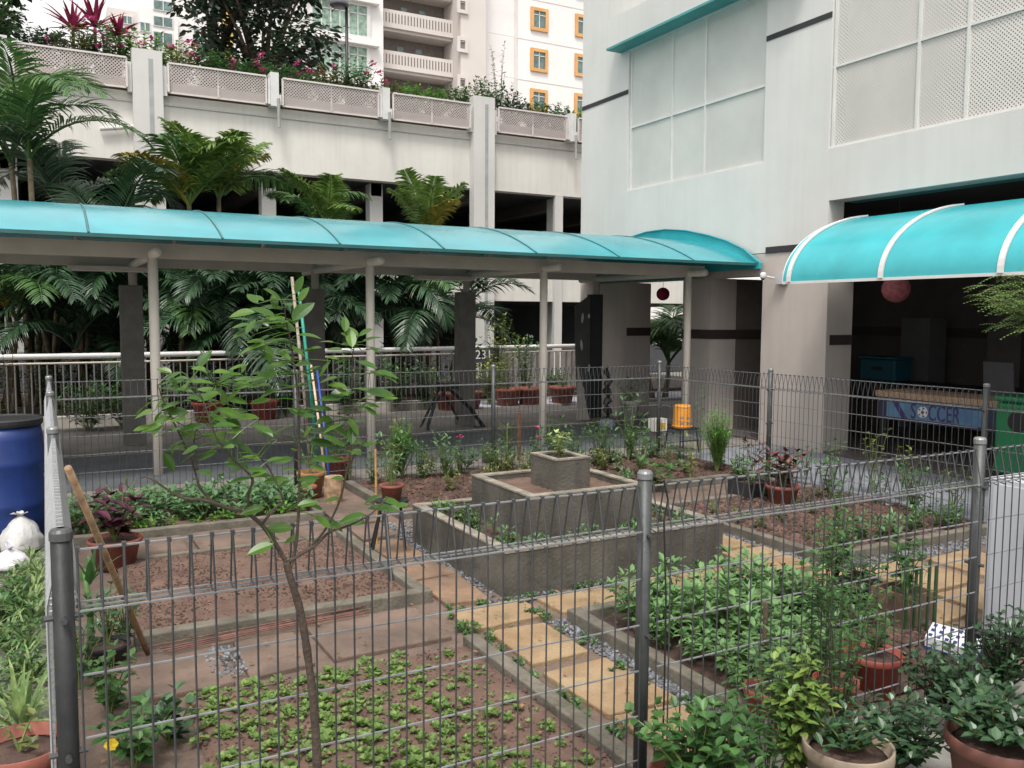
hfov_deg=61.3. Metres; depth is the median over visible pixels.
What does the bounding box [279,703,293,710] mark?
lettuce seedling
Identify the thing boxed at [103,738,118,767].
flower
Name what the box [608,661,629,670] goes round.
weed
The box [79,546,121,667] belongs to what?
corn plant
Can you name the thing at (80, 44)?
shrub
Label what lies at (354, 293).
palm tree
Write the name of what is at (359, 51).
window
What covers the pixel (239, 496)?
leafy vegetable
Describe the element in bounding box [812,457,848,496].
garden plant
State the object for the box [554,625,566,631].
weed
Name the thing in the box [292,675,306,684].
lettuce seedling
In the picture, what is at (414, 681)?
lettuce seedling
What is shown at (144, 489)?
leafy vegetable
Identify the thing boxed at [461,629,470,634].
weed
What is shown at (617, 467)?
herb
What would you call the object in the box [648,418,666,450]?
carton
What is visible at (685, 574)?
paving stone
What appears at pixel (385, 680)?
lettuce seedling
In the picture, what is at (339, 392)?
lime tree
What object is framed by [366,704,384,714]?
lettuce seedling
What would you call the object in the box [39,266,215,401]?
palm tree
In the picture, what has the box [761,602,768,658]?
garden stake
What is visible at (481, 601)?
weed
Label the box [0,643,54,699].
spider plant
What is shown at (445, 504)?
spiky grass
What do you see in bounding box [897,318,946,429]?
filing cabinet
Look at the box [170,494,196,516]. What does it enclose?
leafy vegetable
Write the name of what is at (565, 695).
weed
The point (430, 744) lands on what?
lettuce seedling
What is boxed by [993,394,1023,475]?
green bin
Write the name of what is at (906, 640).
soil clods
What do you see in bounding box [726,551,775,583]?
leafy vegetable
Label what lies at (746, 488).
potted plant
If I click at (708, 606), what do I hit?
leafy vegetable
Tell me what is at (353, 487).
bed kerb
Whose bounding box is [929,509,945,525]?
seedling
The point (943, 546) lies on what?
pebbles
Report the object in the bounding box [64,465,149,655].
wooden stick
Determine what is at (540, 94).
window
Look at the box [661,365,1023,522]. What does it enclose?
wire fence
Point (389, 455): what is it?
shrub
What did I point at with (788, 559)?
paving stone
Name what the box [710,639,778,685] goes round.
leafy vegetable
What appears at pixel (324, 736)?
lettuce seedling
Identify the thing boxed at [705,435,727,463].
garden plant
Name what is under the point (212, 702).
lettuce seedling
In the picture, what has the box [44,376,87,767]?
wire fence
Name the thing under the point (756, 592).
leafy vegetable
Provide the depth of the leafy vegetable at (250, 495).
7.55 m
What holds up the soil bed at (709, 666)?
on the garden ground at (94, 714)
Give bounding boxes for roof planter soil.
[9,75,581,143]
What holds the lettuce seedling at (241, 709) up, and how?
on the soil bed at (479, 690)
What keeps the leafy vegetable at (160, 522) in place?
on the soil bed at (181, 520)
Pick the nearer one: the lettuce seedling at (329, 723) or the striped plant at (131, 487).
the lettuce seedling at (329, 723)
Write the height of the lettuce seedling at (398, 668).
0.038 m
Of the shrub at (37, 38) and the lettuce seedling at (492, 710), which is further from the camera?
the shrub at (37, 38)
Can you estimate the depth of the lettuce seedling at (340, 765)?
3.28 m
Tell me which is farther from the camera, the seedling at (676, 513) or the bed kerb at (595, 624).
the seedling at (676, 513)
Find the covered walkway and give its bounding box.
[0,199,761,474]
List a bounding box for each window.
[121,15,132,24]
[139,21,150,32]
[153,0,172,12]
[153,15,172,28]
[153,30,172,47]
[193,28,206,39]
[308,0,370,40]
[308,40,370,80]
[397,46,402,51]
[415,49,421,54]
[456,0,468,14]
[456,36,468,53]
[456,74,467,89]
[530,6,548,32]
[530,47,547,72]
[530,88,547,112]
[574,53,582,76]
[574,93,581,115]
[575,13,582,37]
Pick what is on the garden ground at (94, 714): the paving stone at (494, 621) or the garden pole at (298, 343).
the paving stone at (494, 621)
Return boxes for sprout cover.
[198,650,589,767]
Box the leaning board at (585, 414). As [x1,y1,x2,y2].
[576,368,589,419]
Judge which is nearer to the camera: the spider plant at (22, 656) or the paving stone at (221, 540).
the spider plant at (22, 656)
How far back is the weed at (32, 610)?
4.91 m
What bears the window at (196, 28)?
in the apartment tower
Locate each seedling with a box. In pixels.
[124,520,142,528]
[135,515,157,527]
[162,514,178,524]
[182,706,195,716]
[184,690,199,697]
[187,732,209,743]
[188,516,201,522]
[198,708,209,717]
[199,685,220,694]
[199,717,212,728]
[200,762,216,767]
[203,696,224,709]
[205,709,224,717]
[206,511,220,520]
[206,693,228,701]
[207,716,217,725]
[211,722,233,735]
[215,508,238,519]
[215,750,233,761]
[220,730,234,738]
[221,748,238,761]
[221,759,238,766]
[222,686,235,691]
[226,697,245,706]
[228,705,247,712]
[234,761,263,767]
[235,718,257,729]
[236,675,260,689]
[239,687,260,696]
[243,725,256,732]
[246,752,271,761]
[247,730,264,739]
[250,681,264,688]
[253,692,265,698]
[253,717,269,724]
[257,740,274,750]
[260,707,276,714]
[261,694,276,707]
[261,760,273,767]
[262,690,276,699]
[262,736,283,748]
[264,673,284,682]
[268,727,283,739]
[271,500,292,513]
[273,758,297,767]
[274,707,295,718]
[276,747,300,756]
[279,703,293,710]
[280,687,296,694]
[287,726,302,736]
[287,732,301,743]
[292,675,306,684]
[295,706,308,715]
[299,698,308,706]
[300,740,326,751]
[302,689,321,697]
[306,750,328,760]
[310,732,332,743]
[318,692,330,702]
[319,701,333,709]
[319,708,330,717]
[319,711,331,718]
[319,719,334,728]
[320,674,334,679]
[320,728,338,739]
[322,665,342,672]
[324,714,343,723]
[326,744,346,754]
[329,674,350,683]
[330,669,349,675]
[333,726,351,733]
[337,733,351,743]
[338,698,352,705]
[338,762,346,767]
[340,705,360,713]
[341,712,356,718]
[346,742,357,749]
[348,668,361,674]
[349,694,366,707]
[352,716,374,725]
[353,703,362,712]
[356,731,382,743]
[357,655,375,665]
[357,727,371,733]
[357,746,376,754]
[357,751,380,762]
[359,682,371,689]
[363,715,381,724]
[364,663,380,672]
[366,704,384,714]
[370,693,383,699]
[370,722,393,731]
[371,668,382,677]
[372,745,384,753]
[374,698,384,704]
[379,748,395,759]
[380,674,392,685]
[385,664,407,673]
[385,730,400,741]
[386,658,402,665]
[386,710,405,719]
[390,703,400,709]
[390,759,415,767]
[391,649,407,659]
[391,672,405,678]
[394,703,405,709]
[397,684,414,693]
[397,737,410,746]
[398,719,413,728]
[399,745,427,758]
[401,660,410,665]
[408,705,422,712]
[408,754,429,767]
[409,677,422,683]
[409,726,422,733]
[410,666,425,674]
[411,684,421,692]
[412,688,426,698]
[415,731,435,741]
[416,675,428,681]
[418,762,433,767]
[421,751,441,761]
[425,679,437,689]
[425,739,436,750]
[430,691,449,700]
[431,697,453,708]
[432,718,454,729]
[434,756,453,767]
[435,500,450,513]
[436,726,448,736]
[437,735,458,745]
[441,722,458,735]
[442,709,452,716]
[442,745,461,754]
[444,648,453,657]
[446,683,459,689]
[448,501,461,518]
[457,673,470,681]
[458,743,470,752]
[458,751,470,765]
[460,713,473,720]
[461,697,470,703]
[462,732,477,743]
[473,664,485,669]
[475,726,490,738]
[476,721,488,728]
[477,759,497,767]
[480,748,493,754]
[482,706,500,716]
[482,738,493,747]
[488,511,501,533]
[490,745,516,758]
[497,524,506,535]
[500,693,519,704]
[501,710,514,720]
[503,526,515,542]
[510,759,526,767]
[513,703,525,708]
[518,748,532,756]
[525,532,542,542]
[526,733,540,741]
[532,759,540,766]
[541,718,555,729]
[554,740,566,745]
[555,761,575,767]
[576,523,591,535]
[577,754,594,763]
[590,524,601,534]
[671,510,685,523]
[673,507,689,523]
[709,501,719,512]
[733,507,745,521]
[754,514,767,526]
[776,508,785,519]
[918,502,931,513]
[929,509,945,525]
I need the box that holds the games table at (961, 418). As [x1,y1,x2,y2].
[875,388,1001,451]
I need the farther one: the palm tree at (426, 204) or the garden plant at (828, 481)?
the palm tree at (426, 204)
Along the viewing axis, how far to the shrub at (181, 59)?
20.56 m
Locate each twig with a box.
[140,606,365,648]
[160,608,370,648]
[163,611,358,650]
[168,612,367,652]
[171,609,340,647]
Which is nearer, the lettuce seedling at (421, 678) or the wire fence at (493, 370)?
the lettuce seedling at (421, 678)
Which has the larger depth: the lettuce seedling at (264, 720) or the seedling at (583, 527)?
the seedling at (583, 527)
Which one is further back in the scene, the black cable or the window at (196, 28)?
the window at (196, 28)
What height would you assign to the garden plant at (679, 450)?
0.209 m
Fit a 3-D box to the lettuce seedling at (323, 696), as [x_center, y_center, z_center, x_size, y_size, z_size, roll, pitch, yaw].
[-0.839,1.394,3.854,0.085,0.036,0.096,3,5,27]
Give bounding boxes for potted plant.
[0,707,57,767]
[73,482,150,570]
[191,383,222,422]
[248,380,278,419]
[287,427,325,497]
[294,484,316,499]
[324,439,349,481]
[379,449,403,500]
[434,372,453,410]
[475,374,482,408]
[496,372,521,405]
[515,368,538,404]
[548,370,575,402]
[616,376,644,424]
[624,694,754,767]
[727,470,768,499]
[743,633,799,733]
[749,446,806,504]
[801,699,908,767]
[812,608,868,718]
[835,549,888,610]
[843,603,905,701]
[870,526,933,628]
[925,671,1023,767]
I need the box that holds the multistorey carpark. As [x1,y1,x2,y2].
[0,35,682,392]
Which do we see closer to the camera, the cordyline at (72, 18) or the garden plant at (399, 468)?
the garden plant at (399, 468)
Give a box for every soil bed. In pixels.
[71,491,307,534]
[117,537,404,629]
[185,646,619,767]
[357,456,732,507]
[601,589,987,706]
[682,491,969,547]
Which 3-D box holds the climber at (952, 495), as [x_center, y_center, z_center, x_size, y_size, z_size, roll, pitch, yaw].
[3.967,0.951,7.820,0.312,0.424,0.304,-2,5,-28]
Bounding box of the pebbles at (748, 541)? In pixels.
[723,533,824,567]
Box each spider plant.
[0,561,35,590]
[0,586,44,619]
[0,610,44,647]
[0,610,46,656]
[0,636,46,687]
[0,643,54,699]
[0,657,78,730]
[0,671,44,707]
[0,684,55,727]
[1,551,44,573]
[1,565,44,599]
[1,594,44,630]
[7,580,44,615]
[11,559,44,579]
[17,544,44,567]
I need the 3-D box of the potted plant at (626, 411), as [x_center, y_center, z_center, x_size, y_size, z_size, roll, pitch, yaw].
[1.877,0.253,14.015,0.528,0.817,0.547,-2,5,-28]
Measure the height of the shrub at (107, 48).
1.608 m
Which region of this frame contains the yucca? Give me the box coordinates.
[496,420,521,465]
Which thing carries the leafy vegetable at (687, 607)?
on the soil bed at (709, 666)
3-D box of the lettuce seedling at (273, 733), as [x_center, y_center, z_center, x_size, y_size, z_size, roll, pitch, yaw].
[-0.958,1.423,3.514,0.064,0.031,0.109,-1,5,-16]
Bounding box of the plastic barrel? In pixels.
[0,414,44,535]
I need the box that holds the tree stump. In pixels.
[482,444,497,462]
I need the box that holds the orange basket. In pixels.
[672,404,691,427]
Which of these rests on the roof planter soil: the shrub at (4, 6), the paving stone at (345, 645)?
the shrub at (4, 6)
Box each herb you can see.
[609,450,624,463]
[613,462,620,470]
[619,466,633,477]
[672,458,683,466]
[678,459,692,471]
[738,586,765,613]
[761,562,800,594]
[785,576,817,599]
[792,600,822,628]
[813,595,836,619]
[823,577,855,611]
[832,590,864,632]
[843,576,891,623]
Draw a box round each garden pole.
[290,277,310,467]
[298,292,318,465]
[310,365,325,476]
[316,370,329,474]
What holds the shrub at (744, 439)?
on the ground at (944, 756)
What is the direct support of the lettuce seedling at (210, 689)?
on the soil bed at (479, 690)
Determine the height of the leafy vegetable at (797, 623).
0.302 m
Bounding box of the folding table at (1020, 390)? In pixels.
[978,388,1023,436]
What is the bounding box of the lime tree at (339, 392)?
[133,275,407,767]
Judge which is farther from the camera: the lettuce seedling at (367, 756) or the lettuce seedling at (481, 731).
the lettuce seedling at (481, 731)
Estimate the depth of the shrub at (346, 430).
10.58 m
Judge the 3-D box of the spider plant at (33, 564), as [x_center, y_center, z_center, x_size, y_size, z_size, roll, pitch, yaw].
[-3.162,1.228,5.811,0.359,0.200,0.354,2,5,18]
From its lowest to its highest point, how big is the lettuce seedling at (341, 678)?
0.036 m
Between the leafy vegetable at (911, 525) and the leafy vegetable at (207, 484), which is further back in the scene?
the leafy vegetable at (207, 484)
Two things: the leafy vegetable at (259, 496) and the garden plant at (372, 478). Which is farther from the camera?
the garden plant at (372, 478)
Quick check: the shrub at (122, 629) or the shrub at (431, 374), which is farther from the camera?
the shrub at (431, 374)
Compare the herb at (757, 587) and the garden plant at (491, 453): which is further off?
the garden plant at (491, 453)
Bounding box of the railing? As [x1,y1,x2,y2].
[0,344,575,413]
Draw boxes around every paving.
[42,404,640,458]
[64,421,736,492]
[67,438,765,505]
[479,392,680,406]
[674,444,988,523]
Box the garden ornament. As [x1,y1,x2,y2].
[599,366,615,427]
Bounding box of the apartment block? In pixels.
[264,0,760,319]
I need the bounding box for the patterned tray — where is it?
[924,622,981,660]
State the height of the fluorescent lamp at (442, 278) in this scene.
0.115 m
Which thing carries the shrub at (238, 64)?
on the roof planter soil
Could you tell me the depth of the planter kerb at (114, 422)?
14.91 m
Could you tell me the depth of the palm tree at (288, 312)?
16.26 m
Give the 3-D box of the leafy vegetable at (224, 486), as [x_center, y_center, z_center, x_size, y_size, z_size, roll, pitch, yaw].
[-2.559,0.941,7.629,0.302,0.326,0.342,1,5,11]
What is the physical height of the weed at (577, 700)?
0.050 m
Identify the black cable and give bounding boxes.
[661,480,668,753]
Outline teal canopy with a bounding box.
[782,198,1023,283]
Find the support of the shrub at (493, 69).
on the roof planter soil
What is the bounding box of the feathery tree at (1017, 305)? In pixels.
[963,269,1023,339]
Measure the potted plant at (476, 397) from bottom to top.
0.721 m
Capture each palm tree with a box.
[0,36,186,402]
[0,264,120,406]
[0,264,174,408]
[0,269,118,413]
[0,290,192,409]
[28,153,190,402]
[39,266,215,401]
[44,269,283,406]
[98,270,297,398]
[103,116,298,375]
[143,302,351,405]
[160,271,359,397]
[161,269,327,398]
[188,279,381,398]
[197,273,361,363]
[261,167,371,393]
[267,273,447,394]
[325,275,504,394]
[333,253,478,390]
[381,277,533,389]
[387,167,468,373]
[649,304,682,397]
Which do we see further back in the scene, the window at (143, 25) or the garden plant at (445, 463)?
the window at (143, 25)
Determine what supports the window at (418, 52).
in the apartment block
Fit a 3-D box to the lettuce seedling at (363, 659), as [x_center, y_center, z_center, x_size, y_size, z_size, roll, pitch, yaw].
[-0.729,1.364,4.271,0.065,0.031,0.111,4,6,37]
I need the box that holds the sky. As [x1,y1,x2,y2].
[0,0,152,72]
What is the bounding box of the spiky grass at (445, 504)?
[429,494,482,517]
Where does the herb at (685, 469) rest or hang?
on the soil bed at (445, 492)
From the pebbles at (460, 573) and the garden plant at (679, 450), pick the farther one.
the garden plant at (679, 450)
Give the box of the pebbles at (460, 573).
[381,520,732,602]
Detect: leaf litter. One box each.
[99,522,942,765]
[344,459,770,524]
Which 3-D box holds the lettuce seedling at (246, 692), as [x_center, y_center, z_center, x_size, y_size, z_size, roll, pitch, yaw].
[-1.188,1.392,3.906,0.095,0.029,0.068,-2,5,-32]
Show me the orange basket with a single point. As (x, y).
(682, 411)
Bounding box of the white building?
[580,0,1023,483]
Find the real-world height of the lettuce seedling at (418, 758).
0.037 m
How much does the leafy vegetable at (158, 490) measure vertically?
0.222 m
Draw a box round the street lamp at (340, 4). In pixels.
[330,0,348,78]
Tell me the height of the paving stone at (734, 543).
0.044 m
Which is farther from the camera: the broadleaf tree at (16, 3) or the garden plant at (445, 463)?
the broadleaf tree at (16, 3)
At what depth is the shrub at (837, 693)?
3.39 m
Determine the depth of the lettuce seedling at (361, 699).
3.84 m
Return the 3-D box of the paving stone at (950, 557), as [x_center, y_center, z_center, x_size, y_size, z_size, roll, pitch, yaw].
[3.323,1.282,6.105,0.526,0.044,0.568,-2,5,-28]
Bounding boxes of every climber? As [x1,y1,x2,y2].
[692,385,716,458]
[821,428,848,483]
[861,428,892,491]
[893,445,921,500]
[942,467,971,507]
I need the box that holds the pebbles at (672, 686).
[543,617,766,747]
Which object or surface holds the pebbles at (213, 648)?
on the garden ground at (94, 714)
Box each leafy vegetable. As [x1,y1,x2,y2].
[68,492,78,508]
[68,495,100,532]
[70,509,95,525]
[86,491,108,509]
[92,505,121,524]
[111,489,142,511]
[112,485,150,511]
[116,499,150,521]
[124,502,152,528]
[136,484,162,501]
[136,491,169,514]
[138,481,174,507]
[138,490,169,518]
[148,509,171,525]
[155,482,187,508]
[165,487,187,510]
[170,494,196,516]
[170,500,200,519]
[173,478,211,506]
[182,485,217,512]
[187,486,219,519]
[193,482,220,506]
[201,473,235,502]
[213,485,246,512]
[214,497,245,516]
[225,480,251,495]
[234,488,244,502]
[240,486,274,514]
[241,487,268,505]
[249,479,272,493]
[252,477,284,502]
[259,484,287,509]
[265,493,292,512]
[269,480,296,498]
[282,490,296,502]
[284,485,316,508]
[604,564,668,624]
[607,580,677,629]
[625,578,680,612]
[631,600,680,648]
[650,578,733,646]
[650,583,702,634]
[652,552,713,615]
[671,580,725,622]
[672,618,718,660]
[681,568,746,632]
[685,570,719,595]
[687,572,777,638]
[693,627,768,674]
[706,544,771,596]
[706,572,747,619]
[706,607,762,645]
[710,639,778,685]
[725,622,769,666]
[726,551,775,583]
[731,601,799,651]
[735,579,775,613]
[737,592,796,636]
[737,611,826,672]
[741,566,800,607]
[741,575,806,616]
[762,606,825,653]
[770,557,830,615]
[787,616,846,674]
[799,608,854,665]
[827,518,857,542]
[846,509,874,539]
[866,507,897,539]
[886,512,905,533]
[897,511,922,531]
[902,504,930,527]
[941,510,960,528]
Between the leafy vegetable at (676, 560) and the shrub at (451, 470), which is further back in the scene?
the shrub at (451, 470)
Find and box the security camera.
[760,272,782,283]
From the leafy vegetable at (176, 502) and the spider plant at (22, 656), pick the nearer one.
the spider plant at (22, 656)
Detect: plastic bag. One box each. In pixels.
[0,510,44,552]
[0,539,28,570]
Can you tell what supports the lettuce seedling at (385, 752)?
on the soil bed at (479, 690)
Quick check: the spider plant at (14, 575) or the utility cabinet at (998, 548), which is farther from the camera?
the spider plant at (14, 575)
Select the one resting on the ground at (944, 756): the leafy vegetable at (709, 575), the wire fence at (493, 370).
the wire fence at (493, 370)
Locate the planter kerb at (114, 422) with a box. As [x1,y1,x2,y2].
[41,400,437,428]
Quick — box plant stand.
[371,497,408,580]
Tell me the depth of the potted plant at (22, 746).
2.94 m
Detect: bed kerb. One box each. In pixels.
[73,510,322,547]
[133,586,432,651]
[136,533,336,560]
[288,489,324,516]
[336,529,424,588]
[345,480,398,517]
[397,470,763,519]
[463,633,649,767]
[567,607,775,736]
[579,572,779,618]
[659,501,829,564]
[664,484,816,504]
[784,572,1002,649]
[834,523,986,560]
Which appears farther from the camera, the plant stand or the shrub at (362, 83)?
the shrub at (362, 83)
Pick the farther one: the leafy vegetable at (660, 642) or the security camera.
the security camera
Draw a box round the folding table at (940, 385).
[853,379,982,440]
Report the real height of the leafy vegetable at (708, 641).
0.234 m
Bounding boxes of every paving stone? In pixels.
[101,645,234,709]
[137,535,187,555]
[189,526,270,548]
[233,632,314,679]
[266,520,335,539]
[307,607,450,662]
[317,499,366,511]
[325,507,381,525]
[346,523,397,541]
[365,539,425,558]
[392,558,454,580]
[418,574,489,607]
[451,599,543,633]
[489,623,586,667]
[537,587,617,615]
[543,658,676,719]
[615,704,748,751]
[617,576,681,594]
[677,567,744,582]
[722,546,812,570]
[723,535,750,551]
[801,567,848,582]
[856,561,966,592]
[926,549,985,578]
[936,599,965,624]
[937,584,983,612]
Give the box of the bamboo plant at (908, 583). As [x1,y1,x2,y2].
[880,555,939,634]
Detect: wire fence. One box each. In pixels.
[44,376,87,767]
[48,361,661,504]
[61,437,1023,767]
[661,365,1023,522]
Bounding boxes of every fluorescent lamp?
[67,262,147,272]
[413,272,474,280]
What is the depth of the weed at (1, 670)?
3.97 m
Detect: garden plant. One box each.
[361,450,385,483]
[374,429,412,478]
[410,440,429,476]
[431,428,461,475]
[440,469,461,489]
[451,440,467,472]
[476,437,504,471]
[483,461,498,472]
[497,453,514,470]
[498,444,519,468]
[513,461,528,469]
[518,449,530,468]
[523,442,545,463]
[537,412,569,450]
[559,425,589,452]
[585,420,619,463]
[586,447,604,465]
[594,450,608,469]
[596,448,612,464]
[602,441,619,461]
[616,417,643,458]
[640,436,661,457]
[672,444,689,458]
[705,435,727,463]
[731,451,752,470]
[760,457,775,479]
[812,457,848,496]
[865,471,891,502]
[893,462,941,509]
[936,499,963,523]
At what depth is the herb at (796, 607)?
4.73 m
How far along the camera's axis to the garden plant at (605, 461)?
9.53 m
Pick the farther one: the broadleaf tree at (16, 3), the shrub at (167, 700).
the broadleaf tree at (16, 3)
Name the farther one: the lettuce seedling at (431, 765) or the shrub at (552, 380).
the shrub at (552, 380)
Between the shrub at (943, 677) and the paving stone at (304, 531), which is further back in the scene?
the paving stone at (304, 531)
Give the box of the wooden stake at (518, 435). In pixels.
[517,411,520,460]
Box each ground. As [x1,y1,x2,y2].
[0,338,1023,767]
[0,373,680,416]
[74,478,1023,767]
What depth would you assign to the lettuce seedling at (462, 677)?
4.08 m
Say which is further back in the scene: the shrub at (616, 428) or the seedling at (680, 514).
the shrub at (616, 428)
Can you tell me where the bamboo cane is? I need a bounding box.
[374,449,377,543]
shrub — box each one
[0,0,28,37]
[0,310,35,413]
[0,360,26,402]
[2,18,68,67]
[16,341,85,404]
[43,23,104,71]
[43,380,121,429]
[48,359,97,408]
[73,14,139,75]
[74,328,149,408]
[75,618,107,689]
[76,639,138,714]
[81,578,131,668]
[85,382,150,427]
[85,695,173,767]
[100,586,143,637]
[114,28,178,70]
[120,357,177,404]
[135,681,196,744]
[151,37,211,83]
[160,332,227,401]
[174,368,219,414]
[184,44,243,88]
[189,356,238,399]
[217,52,267,92]
[225,372,267,413]
[230,355,296,397]
[243,52,300,94]
[265,370,301,416]
[267,331,302,383]
[279,64,325,99]
[303,62,351,102]
[325,353,364,399]
[325,365,363,412]
[331,56,383,105]
[336,442,356,479]
[337,402,353,452]
[355,60,375,106]
[356,359,394,397]
[359,78,401,108]
[376,323,433,395]
[377,436,399,481]
[378,357,411,411]
[387,418,417,475]
[388,81,430,112]
[389,418,404,466]
[408,360,450,393]
[408,456,438,477]
[409,359,445,409]
[418,85,454,115]
[420,450,438,469]
[421,359,441,408]
[440,337,492,380]
[440,458,459,475]
[442,82,478,118]
[451,447,483,467]
[462,76,506,109]
[476,350,508,404]
[477,312,524,386]
[490,41,513,123]
[490,453,508,468]
[494,86,534,125]
[507,334,538,385]
[515,97,559,128]
[528,436,545,451]
[543,102,569,130]
[545,429,570,457]
[547,369,571,386]
[567,108,581,133]
[567,445,592,461]
[596,418,612,448]
[612,393,647,460]
[623,420,652,469]
[637,454,676,488]
[661,432,677,465]
[671,688,767,767]
[683,433,697,477]
[698,405,732,470]
[714,613,836,767]
[729,458,751,474]
[738,433,765,469]
[762,635,841,767]
[790,517,886,716]
[795,445,817,475]
[799,479,855,716]
[811,505,860,583]
[830,685,949,767]
[898,632,1015,719]
[949,604,1023,687]
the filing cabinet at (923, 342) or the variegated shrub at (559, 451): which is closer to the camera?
the variegated shrub at (559, 451)
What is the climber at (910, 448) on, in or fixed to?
on the side paving at (846, 484)
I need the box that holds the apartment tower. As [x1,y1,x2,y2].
[104,0,263,91]
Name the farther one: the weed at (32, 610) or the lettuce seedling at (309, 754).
the weed at (32, 610)
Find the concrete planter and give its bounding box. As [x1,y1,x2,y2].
[412,450,723,597]
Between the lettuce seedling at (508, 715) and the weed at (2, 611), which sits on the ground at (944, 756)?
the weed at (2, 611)
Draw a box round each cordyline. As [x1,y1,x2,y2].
[43,0,102,55]
[70,0,125,71]
[98,13,140,75]
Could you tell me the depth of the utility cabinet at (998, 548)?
4.59 m
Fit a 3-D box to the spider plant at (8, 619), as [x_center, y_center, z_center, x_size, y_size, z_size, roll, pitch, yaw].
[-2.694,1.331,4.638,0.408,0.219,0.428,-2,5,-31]
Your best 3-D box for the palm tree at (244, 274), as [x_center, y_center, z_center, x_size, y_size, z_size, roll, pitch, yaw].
[-6.005,-1.103,16.805,4.050,3.021,3.782,1,5,5]
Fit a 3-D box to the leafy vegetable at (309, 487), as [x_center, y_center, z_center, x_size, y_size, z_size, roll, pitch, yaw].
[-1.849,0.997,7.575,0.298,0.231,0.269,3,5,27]
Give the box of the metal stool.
[665,426,699,452]
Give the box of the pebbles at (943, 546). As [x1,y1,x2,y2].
[840,535,986,568]
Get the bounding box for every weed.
[0,569,30,594]
[0,583,38,612]
[0,592,24,618]
[0,595,41,623]
[0,619,22,646]
[0,632,31,653]
[0,651,42,675]
[0,668,8,686]
[2,562,36,589]
[6,590,35,613]
[6,609,45,640]
[6,638,46,669]
[9,607,34,618]
[22,613,41,627]
[445,602,453,611]
[454,623,467,631]
[457,619,466,627]
[458,511,474,521]
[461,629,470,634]
[464,621,483,631]
[477,598,486,604]
[483,627,494,640]
[494,536,506,543]
[495,642,506,650]
[510,655,525,666]
[524,591,537,597]
[528,670,542,678]
[530,606,544,612]
[539,611,553,621]
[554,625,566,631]
[555,686,575,698]
[567,694,585,706]
[572,582,582,589]
[575,638,586,644]
[578,630,589,638]
[579,708,591,716]
[581,580,591,588]
[582,579,598,586]
[589,636,599,644]
[604,722,617,733]
[606,718,628,736]
[606,725,622,737]
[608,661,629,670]
[613,657,623,663]
[681,693,692,700]
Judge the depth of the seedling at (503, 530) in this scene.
5.85 m
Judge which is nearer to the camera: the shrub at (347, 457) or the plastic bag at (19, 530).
the plastic bag at (19, 530)
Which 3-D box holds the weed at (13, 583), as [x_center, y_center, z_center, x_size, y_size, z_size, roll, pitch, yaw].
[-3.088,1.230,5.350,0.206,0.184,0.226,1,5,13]
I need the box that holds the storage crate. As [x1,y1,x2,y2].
[858,355,913,381]
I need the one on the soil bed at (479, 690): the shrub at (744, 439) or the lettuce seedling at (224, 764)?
the lettuce seedling at (224, 764)
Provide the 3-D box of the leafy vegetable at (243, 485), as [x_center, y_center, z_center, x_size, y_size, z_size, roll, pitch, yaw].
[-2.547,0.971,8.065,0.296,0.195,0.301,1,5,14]
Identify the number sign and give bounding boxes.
[476,348,499,362]
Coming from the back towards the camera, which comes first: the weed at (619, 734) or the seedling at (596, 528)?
the seedling at (596, 528)
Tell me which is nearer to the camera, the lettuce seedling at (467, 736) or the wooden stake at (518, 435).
the lettuce seedling at (467, 736)
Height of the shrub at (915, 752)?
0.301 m
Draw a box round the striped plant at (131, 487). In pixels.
[96,474,136,503]
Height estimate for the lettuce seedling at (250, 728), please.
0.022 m
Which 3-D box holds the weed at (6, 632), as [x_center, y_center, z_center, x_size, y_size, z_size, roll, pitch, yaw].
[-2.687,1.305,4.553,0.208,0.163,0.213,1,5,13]
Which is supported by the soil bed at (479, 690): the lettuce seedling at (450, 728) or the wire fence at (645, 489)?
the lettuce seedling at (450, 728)
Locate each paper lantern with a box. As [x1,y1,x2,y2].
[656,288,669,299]
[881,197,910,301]
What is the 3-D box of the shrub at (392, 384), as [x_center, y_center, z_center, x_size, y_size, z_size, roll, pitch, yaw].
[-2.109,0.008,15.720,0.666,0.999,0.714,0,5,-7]
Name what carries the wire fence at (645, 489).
on the ground at (944, 756)
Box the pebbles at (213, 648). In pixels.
[204,645,248,677]
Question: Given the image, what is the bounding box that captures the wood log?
[324,475,342,503]
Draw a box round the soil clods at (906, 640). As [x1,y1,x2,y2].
[795,595,987,669]
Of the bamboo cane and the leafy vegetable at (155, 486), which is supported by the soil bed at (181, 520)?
the leafy vegetable at (155, 486)
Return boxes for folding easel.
[420,381,485,429]
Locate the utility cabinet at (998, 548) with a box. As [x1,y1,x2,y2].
[979,472,1023,646]
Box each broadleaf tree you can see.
[0,0,70,337]
[166,0,271,70]
[177,0,349,100]
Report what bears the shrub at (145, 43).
on the roof planter soil
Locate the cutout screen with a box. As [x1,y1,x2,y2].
[574,294,602,417]

